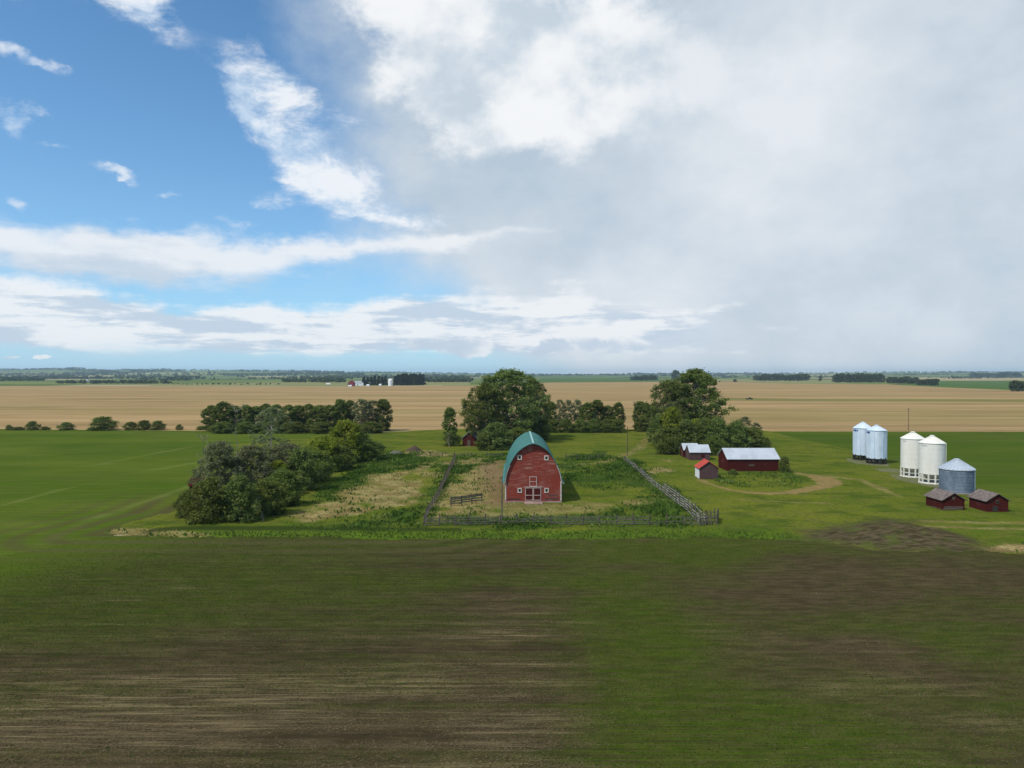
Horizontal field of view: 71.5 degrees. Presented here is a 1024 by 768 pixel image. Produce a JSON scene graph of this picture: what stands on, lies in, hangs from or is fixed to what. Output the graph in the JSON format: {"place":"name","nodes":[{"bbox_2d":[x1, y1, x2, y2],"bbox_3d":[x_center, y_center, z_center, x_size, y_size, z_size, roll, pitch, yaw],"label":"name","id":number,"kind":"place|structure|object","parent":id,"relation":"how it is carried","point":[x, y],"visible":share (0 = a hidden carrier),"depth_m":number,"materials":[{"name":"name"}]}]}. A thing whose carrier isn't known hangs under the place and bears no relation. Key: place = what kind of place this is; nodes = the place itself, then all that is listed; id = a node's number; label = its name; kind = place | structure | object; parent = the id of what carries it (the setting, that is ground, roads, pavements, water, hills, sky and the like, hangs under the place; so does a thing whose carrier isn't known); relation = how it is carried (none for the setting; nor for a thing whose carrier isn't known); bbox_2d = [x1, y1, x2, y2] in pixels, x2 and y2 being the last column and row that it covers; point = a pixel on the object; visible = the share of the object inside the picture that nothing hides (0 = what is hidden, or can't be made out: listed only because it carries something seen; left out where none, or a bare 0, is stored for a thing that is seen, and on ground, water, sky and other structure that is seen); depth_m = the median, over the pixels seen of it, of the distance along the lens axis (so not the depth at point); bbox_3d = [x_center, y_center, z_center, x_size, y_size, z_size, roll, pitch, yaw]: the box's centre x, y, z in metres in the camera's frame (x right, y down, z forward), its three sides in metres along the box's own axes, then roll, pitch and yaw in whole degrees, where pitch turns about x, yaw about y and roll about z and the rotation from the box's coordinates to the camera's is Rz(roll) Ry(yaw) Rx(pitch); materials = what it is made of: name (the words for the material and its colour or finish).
{"place":"outdoors","nodes":[
{"label":"outdoors","id":0,"kind":"place"},
{"bbox_2d":[0,429,385,556],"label":"crop field","id":1,"kind":"structure","parent":0,"point":[59,487],"depth_m":163.20,"materials":[{"name":"plant"}]},
{"bbox_2d":[86,416,119,430],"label":"leafy shrub","id":2,"kind":"object","parent":1,"relation":"on","point":[104,425],"visible":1,"depth_m":302.51,"materials":[{"name":"green plant"}]},
{"bbox_2d":[172,490,200,518],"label":"leafy shrub","id":3,"kind":"object","parent":1,"relation":"on","point":[183,512],"visible":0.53,"depth_m":118.88,"materials":[{"name":"green plant"}]},
{"bbox_2d":[200,404,219,430],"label":"poplar tree","id":4,"kind":"object","parent":1,"relation":"on","point":[208,409],"visible":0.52,"depth_m":296.88,"materials":[{"name":"green plant"}]},
{"bbox_2d":[207,421,235,433],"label":"leafy shrub","id":5,"kind":"object","parent":1,"relation":"on","point":[225,429],"visible":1,"depth_m":286.28,"materials":[{"name":"green plant"}]},
{"bbox_2d":[210,401,235,427],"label":"poplar tree","id":6,"kind":"object","parent":1,"relation":"on","point":[220,406],"visible":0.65,"depth_m":293.09,"materials":[{"name":"green plant"}]},
{"bbox_2d":[222,405,241,430],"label":"poplar tree","id":7,"kind":"object","parent":1,"relation":"on","point":[232,411],"visible":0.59,"depth_m":293.67,"materials":[{"name":"green plant"}]},
{"bbox_2d":[235,404,256,429],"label":"poplar tree","id":8,"kind":"object","parent":1,"relation":"on","point":[245,414],"visible":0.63,"depth_m":293.35,"materials":[{"name":"green plant"}]},
{"bbox_2d":[233,421,258,433],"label":"leafy shrub","id":9,"kind":"object","parent":1,"relation":"on","point":[248,425],"visible":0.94,"depth_m":286.18,"materials":[{"name":"green plant"}]},
{"bbox_2d":[277,404,298,431],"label":"poplar tree","id":10,"kind":"object","parent":1,"relation":"on","point":[291,413],"visible":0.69,"depth_m":292.00,"materials":[{"name":"green plant"}]},
{"bbox_2d":[283,421,309,433],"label":"leafy shrub","id":11,"kind":"object","parent":1,"relation":"on","point":[299,426],"visible":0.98,"depth_m":286.72,"materials":[{"name":"green plant"}]},
{"bbox_2d":[298,403,316,430],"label":"poplar tree","id":12,"kind":"object","parent":1,"relation":"on","point":[303,414],"visible":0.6,"depth_m":296.18,"materials":[{"name":"green plant"}]},
{"bbox_2d":[305,404,330,431],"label":"poplar tree","id":13,"kind":"object","parent":1,"relation":"on","point":[309,421],"visible":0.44,"depth_m":293.16,"materials":[{"name":"green plant"}]},
{"bbox_2d":[307,421,334,433],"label":"leafy shrub","id":14,"kind":"object","parent":1,"relation":"on","point":[316,428],"visible":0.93,"depth_m":286.08,"materials":[{"name":"green plant"}]},
{"bbox_2d":[314,404,339,429],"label":"poplar tree","id":15,"kind":"object","parent":1,"relation":"on","point":[328,416],"visible":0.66,"depth_m":291.44,"materials":[{"name":"green plant"}]},
{"bbox_2d":[330,399,349,425],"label":"poplar tree","id":16,"kind":"object","parent":1,"relation":"on","point":[340,404],"visible":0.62,"depth_m":293.67,"materials":[{"name":"green plant"}]},
{"bbox_2d":[358,421,387,433],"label":"leafy shrub","id":17,"kind":"object","parent":1,"relation":"on","point":[368,428],"visible":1,"depth_m":286.54,"materials":[{"name":"green plant"}]},
{"bbox_2d":[150,382,469,385],"bbox_3d":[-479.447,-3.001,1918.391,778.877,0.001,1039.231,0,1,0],"label":"pasture field","id":18,"kind":"structure","parent":0,"point":[321,383],"depth_m":1623.89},
{"bbox_2d":[0,378,1008,535],"bbox_3d":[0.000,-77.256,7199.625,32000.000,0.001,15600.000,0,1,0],"label":"ground","id":19,"kind":"structure","parent":0,"point":[53,382],"depth_m":2007.85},
{"bbox_2d":[178,476,237,524],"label":"leafy shrub","id":20,"kind":"object","parent":19,"relation":"on","point":[206,488],"visible":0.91,"depth_m":114.45,"materials":[{"name":"green plant"}]},
{"bbox_2d":[186,440,255,502],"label":"willow tree","id":21,"kind":"object","parent":19,"relation":"on","point":[221,451],"visible":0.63,"depth_m":129.07,"materials":[{"name":"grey plant"}]},
{"bbox_2d":[215,473,262,521],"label":"leafy shrub","id":22,"kind":"object","parent":19,"relation":"on","point":[235,487],"visible":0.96,"depth_m":114.96,"materials":[{"name":"green plant"}]},
{"bbox_2d":[224,443,279,496],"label":"willow tree","id":23,"kind":"object","parent":19,"relation":"on","point":[251,455],"visible":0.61,"depth_m":133.92,"materials":[{"name":"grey plant"}]},
{"bbox_2d":[243,477,296,517],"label":"leafy shrub","id":24,"kind":"object","parent":19,"relation":"on","point":[268,488],"visible":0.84,"depth_m":120.16,"materials":[{"name":"green plant"}]},
{"bbox_2d":[247,405,294,461],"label":"willow tree","id":25,"kind":"object","parent":19,"relation":"on","point":[271,421],"visible":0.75,"depth_m":177.01,"materials":[{"name":"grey plant"}]},
{"bbox_2d":[257,442,310,473],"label":"willow tree","id":26,"kind":"object","parent":19,"relation":"on","point":[280,453],"visible":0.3,"depth_m":148.10,"materials":[{"name":"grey plant"}]},
{"bbox_2d":[264,467,308,506],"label":"leafy shrub","id":27,"kind":"object","parent":19,"relation":"on","point":[286,478],"visible":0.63,"depth_m":128.80,"materials":[{"name":"green plant"}]},
{"bbox_2d":[284,446,326,492],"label":"leafy shrub","id":28,"kind":"object","parent":19,"relation":"on","point":[301,461],"visible":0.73,"depth_m":146.14,"materials":[{"name":"green plant"}]},
{"bbox_2d":[303,450,337,480],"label":"leafy shrub","id":29,"kind":"object","parent":19,"relation":"on","point":[317,456],"visible":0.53,"depth_m":158.92,"materials":[{"name":"green plant"}]},
{"bbox_2d":[303,434,345,471],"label":"leafy shrub","id":30,"kind":"object","parent":19,"relation":"on","point":[323,443],"visible":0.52,"depth_m":174.42,"materials":[{"name":"green plant"}]},
{"bbox_2d":[325,445,359,470],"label":"leafy shrub","id":31,"kind":"object","parent":19,"relation":"on","point":[343,450],"visible":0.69,"depth_m":176.63,"materials":[{"name":"green plant"}]},
{"bbox_2d":[327,418,369,461],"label":"leafy shrub","id":32,"kind":"object","parent":19,"relation":"on","point":[348,427],"visible":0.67,"depth_m":192.11,"materials":[{"name":"green plant"}]},
{"bbox_2d":[350,398,372,424],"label":"poplar tree","id":33,"kind":"object","parent":19,"relation":"on","point":[358,416],"visible":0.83,"depth_m":292.67,"materials":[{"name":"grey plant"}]},
{"bbox_2d":[346,432,382,461],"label":"leafy shrub","id":34,"kind":"object","parent":19,"relation":"on","point":[374,448],"visible":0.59,"depth_m":194.45,"materials":[{"name":"green plant"}]},
{"bbox_2d":[360,400,382,426],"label":"poplar tree","id":35,"kind":"object","parent":19,"relation":"on","point":[371,402],"visible":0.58,"depth_m":297.39,"materials":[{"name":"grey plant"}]},
{"bbox_2d":[373,399,392,430],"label":"poplar tree","id":36,"kind":"object","parent":19,"relation":"on","point":[385,406],"visible":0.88,"depth_m":297.75,"materials":[{"name":"green plant"}]},
{"bbox_2d":[424,456,454,523],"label":"rail fence","id":37,"kind":"object","parent":19,"relation":"on","point":[438,493],"visible":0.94,"depth_m":138.36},
{"bbox_2d":[441,407,457,438],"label":"poplar tree","id":38,"kind":"object","parent":19,"relation":"on","point":[449,412],"visible":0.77,"depth_m":261.39,"materials":[{"name":"green plant"}]},
{"bbox_2d":[441,430,461,445],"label":"leafy shrub","id":39,"kind":"object","parent":19,"relation":"on","point":[455,437],"visible":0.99,"depth_m":236.06,"materials":[{"name":"green plant"}]},
{"bbox_2d":[450,493,482,506],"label":"feed panel","id":40,"kind":"object","parent":19,"relation":"on","point":[461,500],"visible":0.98,"depth_m":130.32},
{"bbox_2d":[474,432,495,450],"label":"leafy shrub","id":41,"kind":"object","parent":19,"relation":"on","point":[480,447],"visible":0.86,"depth_m":223.04,"materials":[{"name":"green plant"}]},
{"bbox_2d":[458,381,512,442],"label":"broadleaf tree","id":42,"kind":"object","parent":19,"relation":"on","point":[485,391],"visible":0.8,"depth_m":237.74,"materials":[{"name":"green plant"}]},
{"bbox_2d":[481,422,514,450],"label":"leafy shrub","id":43,"kind":"object","parent":19,"relation":"on","point":[496,428],"visible":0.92,"depth_m":225.47,"materials":[{"name":"green plant"}]},
{"bbox_2d":[458,368,548,435],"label":"broadleaf tree","id":44,"kind":"object","parent":19,"relation":"on","point":[512,376],"visible":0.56,"depth_m":247.29,"materials":[{"name":"green plant"}]},
{"bbox_2d":[0,367,1023,384],"bbox_3d":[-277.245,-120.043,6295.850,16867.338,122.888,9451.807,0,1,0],"label":"woods","id":45,"kind":"object","parent":19,"relation":"on","point":[340,377],"visible":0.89,"depth_m":4933.76,"materials":[{"name":"green plant"}]},
{"bbox_2d":[513,377,554,434],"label":"broadleaf tree","id":46,"kind":"object","parent":19,"relation":"on","point":[545,408],"visible":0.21,"depth_m":264.76,"materials":[{"name":"green plant"}]},
{"bbox_2d":[530,417,553,439],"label":"leafy shrub","id":47,"kind":"object","parent":19,"relation":"on","point":[544,427],"visible":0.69,"depth_m":256.65,"materials":[{"name":"green plant"}]},
{"bbox_2d":[554,399,564,426],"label":"poplar tree","id":48,"kind":"object","parent":19,"relation":"on","point":[557,406],"visible":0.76,"depth_m":298.80,"materials":[{"name":"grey plant"}]},
{"bbox_2d":[559,419,573,432],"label":"leafy shrub","id":49,"kind":"object","parent":19,"relation":"on","point":[568,426],"visible":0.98,"depth_m":290.14,"materials":[{"name":"green plant"}]},
{"bbox_2d":[562,399,574,424],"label":"poplar tree","id":50,"kind":"object","parent":19,"relation":"on","point":[566,406],"visible":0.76,"depth_m":296.29,"materials":[{"name":"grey plant"}]},
{"bbox_2d":[570,419,587,432],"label":"leafy shrub","id":51,"kind":"object","parent":19,"relation":"on","point":[582,426],"visible":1,"depth_m":290.17,"materials":[{"name":"green plant"}]},
{"bbox_2d":[578,402,598,429],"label":"poplar tree","id":52,"kind":"object","parent":19,"relation":"on","point":[587,405],"visible":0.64,"depth_m":297.30,"materials":[{"name":"green plant"}]},
{"bbox_2d":[586,418,603,432],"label":"leafy shrub","id":53,"kind":"object","parent":19,"relation":"on","point":[593,426],"visible":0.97,"depth_m":290.28,"materials":[{"name":"green plant"}]},
{"bbox_2d":[589,400,605,429],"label":"poplar tree","id":54,"kind":"object","parent":19,"relation":"on","point":[598,406],"visible":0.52,"depth_m":298.42,"materials":[{"name":"green plant"}]},
{"bbox_2d":[609,419,625,432],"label":"leafy shrub","id":55,"kind":"object","parent":19,"relation":"on","point":[617,424],"visible":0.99,"depth_m":290.05,"materials":[{"name":"green plant"}]},
{"bbox_2d":[610,401,626,428],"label":"poplar tree","id":56,"kind":"object","parent":19,"relation":"on","point":[617,409],"visible":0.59,"depth_m":296.59,"materials":[{"name":"green plant"}]},
{"bbox_2d":[639,404,659,431],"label":"poplar tree","id":57,"kind":"object","parent":19,"relation":"on","point":[644,410],"visible":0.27,"depth_m":293.08,"materials":[{"name":"green plant"}]},
{"bbox_2d":[646,413,664,444],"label":"leafy shrub","id":58,"kind":"object","parent":19,"relation":"on","point":[656,423],"visible":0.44,"depth_m":236.00,"materials":[{"name":"green plant"}]},
{"bbox_2d":[652,426,685,454],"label":"leafy shrub","id":59,"kind":"object","parent":19,"relation":"on","point":[668,433],"visible":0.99,"depth_m":211.89,"materials":[{"name":"green plant"}]},
{"bbox_2d":[642,378,698,428],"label":"broadleaf tree","id":60,"kind":"object","parent":19,"relation":"on","point":[668,402],"visible":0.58,"depth_m":252.32,"materials":[{"name":"green plant"}]},
{"bbox_2d":[659,406,688,445],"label":"broadleaf tree","id":61,"kind":"object","parent":19,"relation":"on","point":[671,415],"visible":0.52,"depth_m":232.16,"materials":[{"name":"green plant"}]},
{"bbox_2d":[663,483,707,524],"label":"rail fence","id":62,"kind":"object","parent":19,"relation":"on","point":[686,501],"visible":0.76,"depth_m":130.29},
{"bbox_2d":[675,419,699,447],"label":"leafy shrub","id":63,"kind":"object","parent":19,"relation":"on","point":[688,425],"visible":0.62,"depth_m":228.79,"materials":[{"name":"green plant"}]},
{"bbox_2d":[658,367,739,422],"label":"broadleaf tree","id":64,"kind":"object","parent":19,"relation":"on","point":[700,380],"visible":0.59,"depth_m":253.63,"materials":[{"name":"green plant"}]},
{"bbox_2d":[685,417,716,443],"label":"leafy shrub","id":65,"kind":"object","parent":19,"relation":"on","point":[702,422],"visible":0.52,"depth_m":228.99,"materials":[{"name":"green plant"}]},
{"bbox_2d":[703,435,726,454],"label":"leafy shrub","id":66,"kind":"object","parent":19,"relation":"on","point":[712,441],"visible":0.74,"depth_m":209.60,"materials":[{"name":"green plant"}]},
{"bbox_2d":[699,417,737,447],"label":"leafy shrub","id":67,"kind":"object","parent":19,"relation":"on","point":[717,426],"visible":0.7,"depth_m":225.41,"materials":[{"name":"green plant"}]},
{"bbox_2d":[723,419,754,447],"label":"leafy shrub","id":68,"kind":"object","parent":19,"relation":"on","point":[739,428],"visible":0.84,"depth_m":225.23,"materials":[{"name":"green plant"}]},
{"bbox_2d":[740,427,768,447],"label":"leafy shrub","id":69,"kind":"object","parent":19,"relation":"on","point":[754,432],"visible":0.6,"depth_m":228.11,"materials":[{"name":"green plant"}]},
{"bbox_2d":[778,456,790,472],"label":"leafy shrub","id":70,"kind":"object","parent":19,"relation":"on","point":[783,462],"visible":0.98,"depth_m":172.67,"materials":[{"name":"green plant"}]},
{"bbox_2d":[0,535,1023,767],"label":"tilled field","id":71,"kind":"structure","parent":0,"point":[316,735],"depth_m":60.57,"materials":[{"name":"soil"}]},
{"bbox_2d":[0,534,1023,767],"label":"seedlings","id":72,"kind":"object","parent":71,"relation":"on","point":[218,595],"visible":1,"depth_m":66.88,"materials":[{"name":"plant"}]},
{"bbox_2d":[0,535,1023,767],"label":"straw","id":73,"kind":"object","parent":71,"relation":"on","point":[33,759],"visible":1,"depth_m":50.29,"materials":[{"name":"plant"}]},
{"bbox_2d":[0,382,1023,431],"bbox_3d":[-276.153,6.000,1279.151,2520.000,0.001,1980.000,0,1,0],"label":"stubble field","id":74,"kind":"structure","parent":0,"point":[778,407],"depth_m":598.51,"materials":[{"name":"plant"}]},
{"bbox_2d":[340,400,359,421],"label":"poplar tree","id":75,"kind":"object","parent":74,"relation":"on","point":[351,404],"visible":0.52,"depth_m":297.82,"materials":[{"name":"green plant"}]},
{"bbox_2d":[631,401,645,427],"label":"poplar tree","id":76,"kind":"object","parent":74,"relation":"on","point":[638,408],"visible":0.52,"depth_m":303.54,"materials":[{"name":"green plant"}]},
{"bbox_2d":[0,369,1023,377],"bbox_3d":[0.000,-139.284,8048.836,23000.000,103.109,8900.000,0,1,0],"label":"hills","id":77,"kind":"structure","parent":0,"point":[216,375],"depth_m":6376.06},
{"bbox_2d":[0,0,1023,373],"label":"sky","id":78,"kind":"structure","parent":0,"point":[453,186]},
{"bbox_2d":[109,429,1023,553],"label":"yard grass","id":79,"kind":"structure","parent":0,"point":[899,528],"depth_m":129.63,"materials":[{"name":"plant"}]},
{"bbox_2d":[461,432,478,445],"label":"garden shed","id":80,"kind":"structure","parent":79,"relation":"on","point":[469,440],"depth_m":236.44,"materials":[{"name":"red wood"}]},
{"bbox_2d":[503,431,563,504],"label":"barn","id":81,"kind":"structure","parent":79,"relation":"on","point":[532,473],"depth_m":132.55,"materials":[{"name":"wood"}]},
{"bbox_2d":[423,512,700,525],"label":"rail fence","id":82,"kind":"object","parent":79,"relation":"on","point":[550,521],"visible":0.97,"depth_m":112.71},
{"bbox_2d":[102,436,1023,551],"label":"dry stalks","id":83,"kind":"object","parent":79,"relation":"on","point":[449,499],"visible":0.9,"depth_m":134.00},
{"bbox_2d":[108,438,1023,551],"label":"weeds","id":84,"kind":"object","parent":79,"relation":"on","point":[621,464],"visible":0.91,"depth_m":149.66,"materials":[{"name":"green plant"}]},
{"bbox_2d":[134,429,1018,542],"bbox_3d":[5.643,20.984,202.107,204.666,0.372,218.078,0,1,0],"label":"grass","id":85,"kind":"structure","parent":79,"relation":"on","point":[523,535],"depth_m":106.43,"materials":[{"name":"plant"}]},
{"bbox_2d":[624,455,700,524],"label":"rail fence","id":86,"kind":"object","parent":79,"relation":"on","point":[652,480],"visible":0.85,"depth_m":140.32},
{"bbox_2d":[685,444,710,459],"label":"granary shed","id":87,"kind":"structure","parent":79,"relation":"on","point":[698,451],"depth_m":198.12,"materials":[{"name":"metal"}]},
{"bbox_2d":[694,459,717,478],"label":"tool shed","id":88,"kind":"structure","parent":79,"relation":"on","point":[705,469],"depth_m":162.12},
{"bbox_2d":[699,508,718,525],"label":"stock pen","id":89,"kind":"object","parent":79,"relation":"on","point":[714,517],"visible":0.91,"depth_m":113.15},
{"bbox_2d":[717,448,780,470],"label":"machine shed","id":90,"kind":"structure","parent":79,"relation":"on","point":[752,459],"depth_m":175.60,"materials":[{"name":"metal"}]},
{"bbox_2d":[846,458,889,466],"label":"gravel pad","id":91,"kind":"object","parent":79,"relation":"on","point":[863,461],"visible":0.81,"depth_m":192.46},
{"bbox_2d":[853,422,870,460],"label":"hopper bin","id":92,"kind":"object","parent":91,"relation":"on","point":[859,439],"visible":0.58,"depth_m":197.33,"materials":[{"name":"metal"}]},
{"bbox_2d":[866,425,886,463],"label":"hopper bin","id":93,"kind":"object","parent":91,"relation":"on","point":[876,443],"visible":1,"depth_m":188.93,"materials":[{"name":"metal"}]},
{"bbox_2d":[890,474,938,487],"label":"gravel pad","id":94,"kind":"object","parent":79,"relation":"on","point":[908,479],"visible":0.64,"depth_m":159.94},
{"bbox_2d":[900,431,924,477],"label":"hopper bin","id":95,"kind":"object","parent":94,"relation":"on","point":[909,453],"visible":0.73,"depth_m":164.79,"materials":[{"name":"white metal"}]},
{"bbox_2d":[918,435,946,484],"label":"hopper bin","id":96,"kind":"object","parent":94,"relation":"on","point":[932,453],"visible":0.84,"depth_m":154.71,"materials":[{"name":"white metal"}]},
{"bbox_2d":[923,488,966,509],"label":"red shed","id":97,"kind":"structure","parent":79,"relation":"on","point":[942,499],"depth_m":125.36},
{"bbox_2d":[938,458,975,493],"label":"grain bin","id":98,"kind":"object","parent":79,"relation":"on","point":[957,476],"visible":0.98,"depth_m":142.57,"materials":[{"name":"metal"}]},
{"bbox_2d":[966,489,1011,511],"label":"red shed","id":99,"kind":"structure","parent":79,"relation":"on","point":[984,500],"depth_m":123.92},
{"bbox_2d":[540,378,659,381],"bbox_3d":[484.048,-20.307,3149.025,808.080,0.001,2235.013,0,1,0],"label":"crop field","id":100,"kind":"structure","parent":0,"point":[585,380],"depth_m":2623.50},
{"bbox_2d":[696,473,842,494],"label":"dirt track","id":101,"kind":"structure","parent":0,"point":[823,482],"depth_m":151.47,"materials":[{"name":"soil"}]},
{"bbox_2d":[714,379,849,383],"bbox_3d":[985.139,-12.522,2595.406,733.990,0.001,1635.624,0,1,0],"label":"pasture field","id":102,"kind":"structure","parent":0,"point":[792,381],"depth_m":2273.48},
{"bbox_2d":[773,432,1023,497],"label":"crop field","id":103,"kind":"structure","parent":0,"point":[995,460],"depth_m":225.89,"materials":[{"name":"plant"}]},
{"bbox_2d":[882,378,1023,380],"bbox_3d":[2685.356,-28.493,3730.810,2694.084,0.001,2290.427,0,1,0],"label":"stubble field","id":104,"kind":"structure","parent":0,"point":[984,379],"depth_m":3100.03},
{"bbox_2d":[899,381,1023,388],"bbox_3d":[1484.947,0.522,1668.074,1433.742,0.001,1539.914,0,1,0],"label":"crop field","id":105,"kind":"structure","parent":0,"point":[986,384],"depth_m":1624.02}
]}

